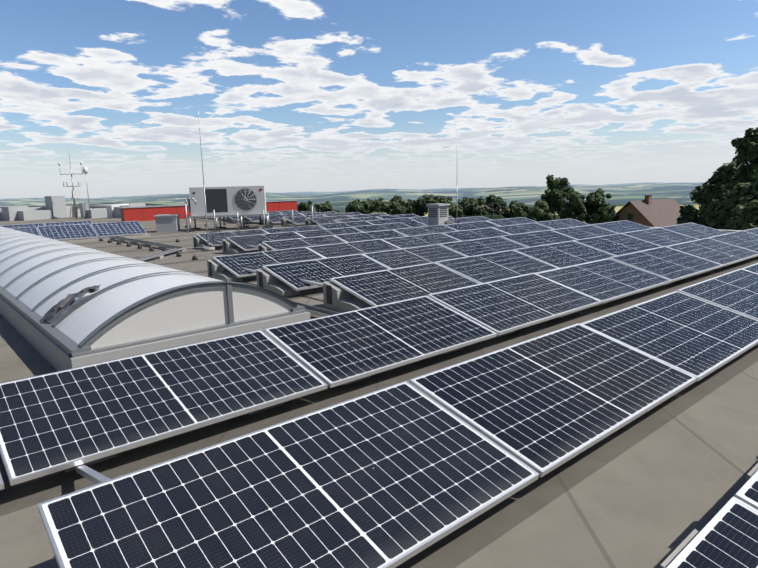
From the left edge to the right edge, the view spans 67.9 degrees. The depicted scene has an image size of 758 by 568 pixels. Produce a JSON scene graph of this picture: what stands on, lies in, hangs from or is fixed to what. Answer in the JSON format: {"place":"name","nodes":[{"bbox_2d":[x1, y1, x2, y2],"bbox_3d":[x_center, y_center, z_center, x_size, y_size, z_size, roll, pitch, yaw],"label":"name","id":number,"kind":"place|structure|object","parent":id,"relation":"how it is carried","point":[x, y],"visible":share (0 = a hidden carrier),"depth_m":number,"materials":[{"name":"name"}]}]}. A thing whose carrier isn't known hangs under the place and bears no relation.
{"place":"outdoors","nodes":[
{"label":"outdoors","id":0,"kind":"place"},
{"bbox_2d":[0,182,704,223],"bbox_3d":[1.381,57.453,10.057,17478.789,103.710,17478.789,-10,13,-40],"label":"land","id":1,"kind":"structure","parent":0,"point":[621,194],"depth_m":2881.91,"materials":[{"name":"green plant"}]},
{"bbox_2d":[297,200,314,211],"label":"tree","id":2,"kind":"object","parent":1,"relation":"on","point":[302,206],"visible":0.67,"depth_m":171.18,"materials":[{"name":"green plant"}]},
{"bbox_2d":[314,201,339,212],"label":"tree","id":3,"kind":"object","parent":1,"relation":"on","point":[325,207],"visible":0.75,"depth_m":161.21,"materials":[{"name":"green plant"}]},
{"bbox_2d":[345,199,370,213],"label":"tree","id":4,"kind":"object","parent":1,"relation":"on","point":[357,205],"visible":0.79,"depth_m":146.92,"materials":[{"name":"green plant"}]},
{"bbox_2d":[0,203,742,232],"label":"building","id":5,"kind":"structure","parent":1,"relation":"on","point":[68,208],"depth_m":39.50,"materials":[{"name":"grey"}]},
{"bbox_2d":[1,149,166,220],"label":"roof clutter","id":6,"kind":"object","parent":5,"relation":"on","point":[56,207],"visible":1,"depth_m":37.08,"materials":[{"name":"white metal"}]},
{"bbox_2d":[58,234,149,242],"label":"old frames","id":7,"kind":"structure","parent":6,"relation":"on","point":[104,238],"depth_m":19.69,"materials":[{"name":"silver metal"}]},
{"bbox_2d":[0,223,44,235],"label":"solar panel","id":8,"kind":"object","parent":7,"relation":"on","point":[36,225],"visible":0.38,"depth_m":20.89,"materials":[{"name":"blue glass"}]},
{"bbox_2d":[9,227,39,235],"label":"solar panel","id":9,"kind":"object","parent":7,"relation":"on","point":[33,230],"visible":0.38,"depth_m":18.78,"materials":[{"name":"blue glass"}]},
{"bbox_2d":[37,224,97,239],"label":"solar panel","id":10,"kind":"object","parent":7,"relation":"on","point":[70,232],"visible":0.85,"depth_m":19.33,"materials":[{"name":"blue glass"}]},
{"bbox_2d":[44,220,95,232],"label":"solar panel","id":11,"kind":"object","parent":7,"relation":"on","point":[67,223],"visible":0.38,"depth_m":21.84,"materials":[{"name":"blue glass"}]},
{"bbox_2d":[90,221,146,236],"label":"solar panel","id":12,"kind":"object","parent":7,"relation":"on","point":[109,229],"visible":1,"depth_m":20.39,"materials":[{"name":"blue glass"}]},
{"bbox_2d":[99,221,242,259],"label":"wire holders","id":13,"kind":"object","parent":6,"relation":"on","point":[194,257],"visible":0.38,"depth_m":17.25,"materials":[{"name":"grey plastic"}]},
{"bbox_2d":[120,200,297,221],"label":"red wall","id":14,"kind":"structure","parent":6,"relation":"on","point":[145,213],"depth_m":32.77,"materials":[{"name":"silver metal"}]},
{"bbox_2d":[111,197,338,316],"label":"cable trays","id":15,"kind":"object","parent":6,"relation":"on","point":[317,311],"visible":0.21,"depth_m":15.14,"materials":[{"name":"silver metal"}]},
{"bbox_2d":[154,186,312,232],"bbox_3d":[-5.848,-3.081,22.950,6.550,1.770,3.330,-3,10,-9],"label":"air conditioning unit","id":16,"kind":"object","parent":6,"relation":"on","point":[236,201],"visible":0.9,"depth_m":23.18,"materials":[{"name":"white paint"}]},
{"bbox_2d":[197,100,457,250],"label":"lightning rods","id":17,"kind":"object","parent":6,"relation":"on","point":[208,248],"visible":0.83,"depth_m":15.42,"materials":[{"name":"metal"}]},
{"bbox_2d":[366,197,383,213],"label":"tree","id":18,"kind":"object","parent":1,"relation":"on","point":[373,208],"visible":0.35,"depth_m":186.91,"materials":[{"name":"green plant"}]},
{"bbox_2d":[373,195,411,214],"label":"tree","id":19,"kind":"object","parent":1,"relation":"on","point":[397,205],"visible":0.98,"depth_m":145.88,"materials":[{"name":"green plant"}]},
{"bbox_2d":[407,199,418,215],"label":"tree","id":20,"kind":"object","parent":1,"relation":"on","point":[413,210],"visible":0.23,"depth_m":157.01,"materials":[{"name":"green plant"}]},
{"bbox_2d":[412,194,447,216],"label":"tree","id":21,"kind":"object","parent":1,"relation":"on","point":[420,206],"visible":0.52,"depth_m":146.15,"materials":[{"name":"green plant"}]},
{"bbox_2d":[440,195,452,201],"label":"tree","id":22,"kind":"object","parent":1,"relation":"on","point":[449,199],"visible":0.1,"depth_m":195.31,"materials":[{"name":"green plant"}]},
{"bbox_2d":[448,202,467,217],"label":"tree","id":23,"kind":"object","parent":1,"relation":"on","point":[454,210],"visible":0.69,"depth_m":116.80,"materials":[{"name":"green plant"}]},
{"bbox_2d":[457,196,486,216],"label":"tree","id":24,"kind":"object","parent":1,"relation":"on","point":[472,206],"visible":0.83,"depth_m":134.96,"materials":[{"name":"green plant"}]},
{"bbox_2d":[483,204,501,214],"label":"house","id":25,"kind":"structure","parent":1,"relation":"on","point":[486,205],"depth_m":162.49,"materials":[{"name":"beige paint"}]},
{"bbox_2d":[483,195,501,217],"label":"tree","id":26,"kind":"object","parent":1,"relation":"on","point":[490,199],"visible":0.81,"depth_m":144.95,"materials":[{"name":"green plant"}]},
{"bbox_2d":[494,197,508,216],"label":"tree","id":27,"kind":"object","parent":1,"relation":"on","point":[501,203],"visible":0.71,"depth_m":145.89,"materials":[{"name":"green plant"}]},
{"bbox_2d":[500,200,524,218],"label":"tree","id":28,"kind":"object","parent":1,"relation":"on","point":[506,214],"visible":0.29,"depth_m":125.66,"materials":[{"name":"green plant"}]},
{"bbox_2d":[510,203,533,217],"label":"tree","id":29,"kind":"object","parent":1,"relation":"on","point":[522,210],"visible":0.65,"depth_m":114.45,"materials":[{"name":"green plant"}]},
{"bbox_2d":[525,199,552,221],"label":"tree","id":30,"kind":"object","parent":1,"relation":"on","point":[538,213],"visible":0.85,"depth_m":94.11,"materials":[{"name":"green plant"}]},
{"bbox_2d":[541,174,574,219],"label":"tree","id":31,"kind":"object","parent":1,"relation":"on","point":[555,192],"visible":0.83,"depth_m":103.63,"materials":[{"name":"green plant"}]},
{"bbox_2d":[559,190,585,221],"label":"tree","id":32,"kind":"object","parent":1,"relation":"on","point":[574,205],"visible":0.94,"depth_m":96.22,"materials":[{"name":"green plant"}]},
{"bbox_2d":[578,188,611,224],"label":"tree","id":33,"kind":"object","parent":1,"relation":"on","point":[595,202],"visible":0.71,"depth_m":97.56,"materials":[{"name":"green plant"}]},
{"bbox_2d":[594,205,618,222],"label":"tree","id":34,"kind":"object","parent":1,"relation":"on","point":[606,214],"visible":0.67,"depth_m":87.81,"materials":[{"name":"green plant"}]},
{"bbox_2d":[616,195,680,226],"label":"brick house","id":35,"kind":"structure","parent":1,"relation":"on","point":[647,211],"depth_m":86.75,"materials":[{"name":"tile"}]},
{"bbox_2d":[677,185,707,224],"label":"tree","id":36,"kind":"object","parent":1,"relation":"on","point":[685,210],"visible":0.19,"depth_m":61.99,"materials":[{"name":"green plant"}]},
{"bbox_2d":[699,199,719,221],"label":"tree","id":37,"kind":"object","parent":1,"relation":"on","point":[703,209],"visible":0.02,"depth_m":42.94,"materials":[{"name":"green plant"}]},
{"bbox_2d":[689,158,743,226],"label":"tree","id":38,"kind":"object","parent":1,"relation":"on","point":[714,184],"visible":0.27,"depth_m":48.36,"materials":[{"name":"green plant"}]},
{"bbox_2d":[705,181,754,226],"bbox_3d":[24.870,-2.247,38.938,4.803,9.636,4.831,5,12,34],"label":"tree","id":39,"kind":"object","parent":1,"relation":"on","point":[728,203],"visible":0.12,"depth_m":38.17,"materials":[{"name":"green plant"}]},
{"bbox_2d":[709,163,757,229],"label":"tree","id":40,"kind":"object","parent":1,"relation":"on","point":[750,191],"visible":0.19,"depth_m":34.96,"materials":[{"name":"green plant"}]},
{"bbox_2d":[716,127,757,199],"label":"tree","id":41,"kind":"object","parent":1,"relation":"on","point":[746,148],"visible":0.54,"depth_m":42.36,"materials":[{"name":"green plant"}]},
{"bbox_2d":[719,197,757,229],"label":"tree","id":42,"kind":"object","parent":1,"relation":"on","point":[745,215],"visible":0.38,"depth_m":31.27,"materials":[{"name":"green plant"}]},
{"bbox_2d":[0,217,757,567],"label":"roof","id":43,"kind":"structure","parent":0,"point":[654,487],"depth_m":3.33,"materials":[{"name":"grey paint"}]},
{"bbox_2d":[0,226,309,370],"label":"skylight","id":44,"kind":"object","parent":43,"relation":"on","point":[130,307],"visible":0.96,"depth_m":5.93,"materials":[{"name":"silver metal"}]},
{"bbox_2d":[39,285,99,322],"bbox_3d":[-3.326,0.218,6.034,0.654,0.379,0.337,-7,11,-28],"label":"skylight damage","id":45,"kind":"object","parent":44,"relation":"on","point":[62,305],"visible":1,"depth_m":5.99,"materials":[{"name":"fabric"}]},
{"bbox_2d":[64,216,757,567],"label":"supports","id":46,"kind":"object","parent":43,"relation":"on","point":[337,297],"visible":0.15,"depth_m":7.84,"materials":[{"name":"aluminium"}]},
{"bbox_2d":[0,473,3,489],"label":"panel","id":47,"kind":"object","parent":46,"relation":"on","point":[1,484],"visible":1,"depth_m":3.00,"materials":[{"name":"silver glass"}]},
{"bbox_2d":[0,330,327,485],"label":"panel","id":48,"kind":"object","parent":46,"relation":"on","point":[53,422],"visible":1,"depth_m":3.86,"materials":[{"name":"black glass"}]},
{"bbox_2d":[197,229,268,245],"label":"panel","id":49,"kind":"object","parent":46,"relation":"on","point":[215,237],"visible":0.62,"depth_m":16.54,"materials":[{"name":"blue glass"}]},
{"bbox_2d":[244,213,281,221],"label":"panel","id":50,"kind":"object","parent":46,"relation":"on","point":[253,218],"visible":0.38,"depth_m":27.28,"materials":[{"name":"blue glass"}]},
{"bbox_2d":[226,231,304,250],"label":"panel","id":51,"kind":"object","parent":46,"relation":"on","point":[243,242],"visible":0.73,"depth_m":15.12,"materials":[{"name":"blue glass"}]},
{"bbox_2d":[213,247,323,277],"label":"panel","id":52,"kind":"object","parent":46,"relation":"on","point":[235,264],"visible":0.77,"depth_m":10.95,"materials":[{"name":"blue glass"}]},
{"bbox_2d":[261,213,303,222],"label":"panel","id":53,"kind":"object","parent":46,"relation":"on","point":[274,218],"visible":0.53,"depth_m":26.19,"materials":[{"name":"blue glass"}]},
{"bbox_2d":[269,210,297,212],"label":"panel","id":54,"kind":"object","parent":46,"relation":"on","point":[282,211],"visible":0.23,"depth_m":30.80,"materials":[{"name":"blue glass"}]},
{"bbox_2d":[38,381,538,567],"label":"panel","id":55,"kind":"object","parent":46,"relation":"on","point":[395,475],"visible":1,"depth_m":2.56,"materials":[{"name":"black glass"}]},
{"bbox_2d":[262,225,323,232],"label":"panel","id":56,"kind":"object","parent":46,"relation":"on","point":[295,229],"visible":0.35,"depth_m":18.15,"materials":[{"name":"blue glass"}]},
{"bbox_2d":[281,211,315,213],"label":"panel","id":57,"kind":"object","parent":46,"relation":"on","point":[298,212],"visible":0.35,"depth_m":29.34,"materials":[{"name":"blue glass"}]},
{"bbox_2d":[262,235,346,249],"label":"panel","id":58,"kind":"object","parent":46,"relation":"on","point":[300,242],"visible":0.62,"depth_m":13.86,"materials":[{"name":"blue glass"}]},
{"bbox_2d":[283,215,325,224],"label":"panel","id":59,"kind":"object","parent":46,"relation":"on","point":[299,220],"visible":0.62,"depth_m":24.68,"materials":[{"name":"blue glass"}]},
{"bbox_2d":[300,211,336,215],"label":"panel","id":60,"kind":"object","parent":46,"relation":"on","point":[316,213],"visible":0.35,"depth_m":27.82,"materials":[{"name":"blue glass"}]},
{"bbox_2d":[262,254,389,290],"bbox_3d":[-0.798,-0.233,9.599,2.094,0.035,1.038,-10,28,-40],"label":"panel","id":61,"kind":"object","parent":46,"relation":"on","point":[292,274],"visible":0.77,"depth_m":9.52,"materials":[{"name":"blue glass"}]},
{"bbox_2d":[296,227,360,237],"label":"panel","id":62,"kind":"object","parent":46,"relation":"on","point":[325,232],"visible":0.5,"depth_m":16.68,"materials":[{"name":"blue glass"}]},
{"bbox_2d":[307,215,351,223],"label":"panel","id":63,"kind":"object","parent":46,"relation":"on","point":[324,220],"visible":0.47,"depth_m":23.41,"materials":[{"name":"blue glass"}]},
{"bbox_2d":[323,212,361,216],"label":"panel","id":64,"kind":"object","parent":46,"relation":"on","point":[343,214],"visible":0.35,"depth_m":26.51,"materials":[{"name":"blue glass"}]},
{"bbox_2d":[318,221,373,228],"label":"panel","id":65,"kind":"object","parent":46,"relation":"on","point":[341,225],"visible":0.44,"depth_m":19.41,"materials":[{"name":"blue glass"}]},
{"bbox_2d":[306,239,400,257],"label":"panel","id":66,"kind":"object","parent":46,"relation":"on","point":[349,248],"visible":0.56,"depth_m":12.41,"materials":[{"name":"blue glass"}]},
{"bbox_2d":[335,217,381,222],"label":"panel","id":67,"kind":"object","parent":46,"relation":"on","point":[357,219],"visible":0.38,"depth_m":22.30,"materials":[{"name":"blue glass"}]},
{"bbox_2d":[348,213,387,217],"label":"panel","id":68,"kind":"object","parent":46,"relation":"on","point":[367,215],"visible":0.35,"depth_m":25.04,"materials":[{"name":"blue glass"}]},
{"bbox_2d":[334,230,405,241],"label":"panel","id":69,"kind":"object","parent":46,"relation":"on","point":[364,236],"visible":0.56,"depth_m":15.24,"materials":[{"name":"blue glass"}]},
{"bbox_2d":[264,296,496,387],"bbox_3d":[0.079,0.471,5.414,2.094,0.035,1.038,-10,28,-40],"label":"panel","id":70,"kind":"object","parent":46,"relation":"on","point":[331,351],"visible":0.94,"depth_m":5.25,"materials":[{"name":"blue glass"}]},
{"bbox_2d":[352,223,412,231],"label":"panel","id":71,"kind":"object","parent":46,"relation":"on","point":[377,227],"visible":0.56,"depth_m":18.00,"materials":[{"name":"blue glass"}]},
{"bbox_2d":[367,217,426,226],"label":"panel","id":72,"kind":"object","parent":46,"relation":"on","point":[410,222],"visible":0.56,"depth_m":20.88,"materials":[{"name":"blue glass"}]},
{"bbox_2d":[376,214,419,218],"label":"panel","id":73,"kind":"object","parent":46,"relation":"on","point":[398,216],"visible":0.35,"depth_m":23.64,"materials":[{"name":"blue glass"}]},
{"bbox_2d":[330,262,479,305],"bbox_3d":[0.441,-0.016,8.191,2.094,0.035,1.038,-10,27,-40],"label":"panel","id":74,"kind":"object","parent":46,"relation":"on","point":[377,288],"visible":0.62,"depth_m":8.09,"materials":[{"name":"blue glass"}]},
{"bbox_2d":[363,244,466,268],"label":"panel","id":75,"kind":"object","parent":46,"relation":"on","point":[400,258],"visible":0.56,"depth_m":10.95,"materials":[{"name":"blue glass"}]},
{"bbox_2d":[381,233,459,248],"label":"panel","id":76,"kind":"object","parent":46,"relation":"on","point":[418,240],"visible":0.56,"depth_m":13.78,"materials":[{"name":"blue glass"}]},
{"bbox_2d":[393,225,457,235],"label":"panel","id":77,"kind":"object","parent":46,"relation":"on","point":[414,231],"visible":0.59,"depth_m":16.59,"materials":[{"name":"blue glass"}]},
{"bbox_2d":[410,216,451,225],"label":"panel","id":78,"kind":"object","parent":46,"relation":"on","point":[423,220],"visible":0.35,"depth_m":21.76,"materials":[{"name":"blue glass"}]},
{"bbox_2d":[447,216,491,223],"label":"panel","id":79,"kind":"object","parent":46,"relation":"on","point":[466,219],"visible":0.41,"depth_m":20.74,"materials":[{"name":"blue glass"}]},
{"bbox_2d":[445,221,498,230],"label":"panel","id":80,"kind":"object","parent":46,"relation":"on","point":[471,225],"visible":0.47,"depth_m":17.98,"materials":[{"name":"blue glass"}]},
{"bbox_2d":[443,227,510,240],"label":"panel","id":81,"kind":"object","parent":46,"relation":"on","point":[472,234],"visible":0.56,"depth_m":15.17,"materials":[{"name":"blue glass"}]},
{"bbox_2d":[439,236,525,256],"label":"panel","id":82,"kind":"object","parent":46,"relation":"on","point":[468,248],"visible":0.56,"depth_m":12.32,"materials":[{"name":"blue glass"}]},
{"bbox_2d":[435,250,558,283],"bbox_3d":[2.042,-0.304,9.555,2.094,0.035,1.038,-10,27,-40],"label":"panel","id":83,"kind":"object","parent":46,"relation":"on","point":[485,268],"visible":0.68,"depth_m":9.48,"materials":[{"name":"blue glass"}]},
{"bbox_2d":[487,217,536,225],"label":"panel","id":84,"kind":"object","parent":46,"relation":"on","point":[511,221],"visible":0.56,"depth_m":19.33,"materials":[{"name":"blue glass"}]},
{"bbox_2d":[428,273,600,335],"bbox_3d":[1.681,0.187,6.778,2.094,0.035,1.038,-10,28,-40],"label":"panel","id":85,"kind":"object","parent":46,"relation":"on","point":[503,306],"visible":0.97,"depth_m":6.64,"materials":[{"name":"blue glass"}]},
{"bbox_2d":[492,223,553,234],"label":"panel","id":86,"kind":"object","parent":46,"relation":"on","point":[521,228],"visible":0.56,"depth_m":16.54,"materials":[{"name":"blue glass"}]},
{"bbox_2d":[500,230,577,246],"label":"panel","id":87,"kind":"object","parent":46,"relation":"on","point":[536,238],"visible":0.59,"depth_m":13.69,"materials":[{"name":"blue glass"}]},
{"bbox_2d":[409,323,696,476],"bbox_3d":[1.318,0.688,4.006,2.094,0.036,1.038,-10,28,-40],"label":"panel","id":88,"kind":"object","parent":46,"relation":"on","point":[543,405],"visible":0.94,"depth_m":3.80,"materials":[{"name":"black glass"}]},
{"bbox_2d":[535,218,589,228],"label":"panel","id":89,"kind":"object","parent":46,"relation":"on","point":[562,223],"visible":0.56,"depth_m":17.88,"materials":[{"name":"blue glass"}]},
{"bbox_2d":[513,241,614,267],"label":"panel","id":90,"kind":"object","parent":46,"relation":"on","point":[565,254],"visible":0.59,"depth_m":10.84,"materials":[{"name":"blue glass"}]},
{"bbox_2d":[552,225,617,239],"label":"panel","id":91,"kind":"object","parent":46,"relation":"on","point":[584,232],"visible":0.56,"depth_m":15.08,"materials":[{"name":"blue glass"}]},
{"bbox_2d":[535,258,671,303],"bbox_3d":[3.281,-0.084,8.147,2.094,0.036,1.038,-10,27,-40],"label":"panel","id":92,"kind":"object","parent":46,"relation":"on","point":[605,280],"visible":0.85,"depth_m":8.04,"materials":[{"name":"blue glass"}]},
{"bbox_2d":[573,233,662,255],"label":"panel","id":93,"kind":"object","parent":46,"relation":"on","point":[617,244],"visible":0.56,"depth_m":12.22,"materials":[{"name":"blue glass"}]},
{"bbox_2d":[592,220,651,232],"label":"panel","id":94,"kind":"object","parent":46,"relation":"on","point":[624,226],"visible":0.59,"depth_m":16.42,"materials":[{"name":"blue glass"}]},
{"bbox_2d":[622,227,698,245],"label":"panel","id":95,"kind":"object","parent":46,"relation":"on","point":[660,236],"visible":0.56,"depth_m":13.60,"materials":[{"name":"blue glass"}]},
{"bbox_2d":[609,246,722,281],"bbox_3d":[4.883,-0.367,9.511,2.094,0.035,1.038,-10,28,-40],"label":"panel","id":96,"kind":"object","parent":46,"relation":"on","point":[673,265],"visible":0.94,"depth_m":9.40,"materials":[{"name":"blue glass"}]},
{"bbox_2d":[581,291,757,381],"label":"panel","id":97,"kind":"object","parent":46,"relation":"on","point":[699,339],"visible":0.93,"depth_m":5.20,"materials":[{"name":"blue glass"}]},
{"bbox_2d":[660,222,727,238],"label":"panel","id":98,"kind":"object","parent":46,"relation":"on","point":[694,230],"visible":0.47,"depth_m":14.97,"materials":[{"name":"blue glass"}]},
{"bbox_2d":[666,238,757,266],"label":"panel","id":99,"kind":"object","parent":46,"relation":"on","point":[719,252],"visible":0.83,"depth_m":10.79,"materials":[{"name":"blue glass"}]},
{"bbox_2d":[667,496,757,567],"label":"panel","id":100,"kind":"object","parent":46,"relation":"on","point":[726,536],"visible":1,"depth_m":2.00,"materials":[{"name":"blue glass"}]},
{"bbox_2d":[677,269,757,319],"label":"panel","id":101,"kind":"object","parent":46,"relation":"on","point":[736,291],"visible":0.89,"depth_m":6.58,"materials":[{"name":"blue glass"}]},
{"bbox_2d":[709,231,757,251],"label":"panel","id":102,"kind":"object","parent":46,"relation":"on","point":[745,240],"visible":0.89,"depth_m":12.15,"materials":[{"name":"blue glass"}]},
{"bbox_2d":[734,470,757,509],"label":"panel","id":103,"kind":"object","parent":46,"relation":"on","point":[747,493],"visible":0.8,"depth_m":2.29,"materials":[{"name":"glass"}]},
{"bbox_2d":[741,263,757,273],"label":"panel","id":104,"kind":"object","parent":46,"relation":"on","point":[753,268],"visible":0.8,"depth_m":7.86,"materials":[{"name":"blue glass"}]},
{"bbox_2d":[743,228,757,234],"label":"panel","id":105,"kind":"object","parent":46,"relation":"on","point":[754,230],"visible":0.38,"depth_m":13.44,"materials":[{"name":"blue glass"}]},
{"bbox_2d":[426,203,449,225],"bbox_3d":[2.137,-2.409,20.321,0.900,0.960,0.900,-10,13,-40],"label":"vent box","id":106,"kind":"object","parent":43,"relation":"on","point":[437,213],"visible":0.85,"depth_m":20.11,"materials":[{"name":"grey paint"}]},
{"bbox_2d":[0,0,757,198],"label":"sky","id":107,"kind":"structure","parent":0,"point":[291,95],"materials":[{"name":"blue"}]}
]}

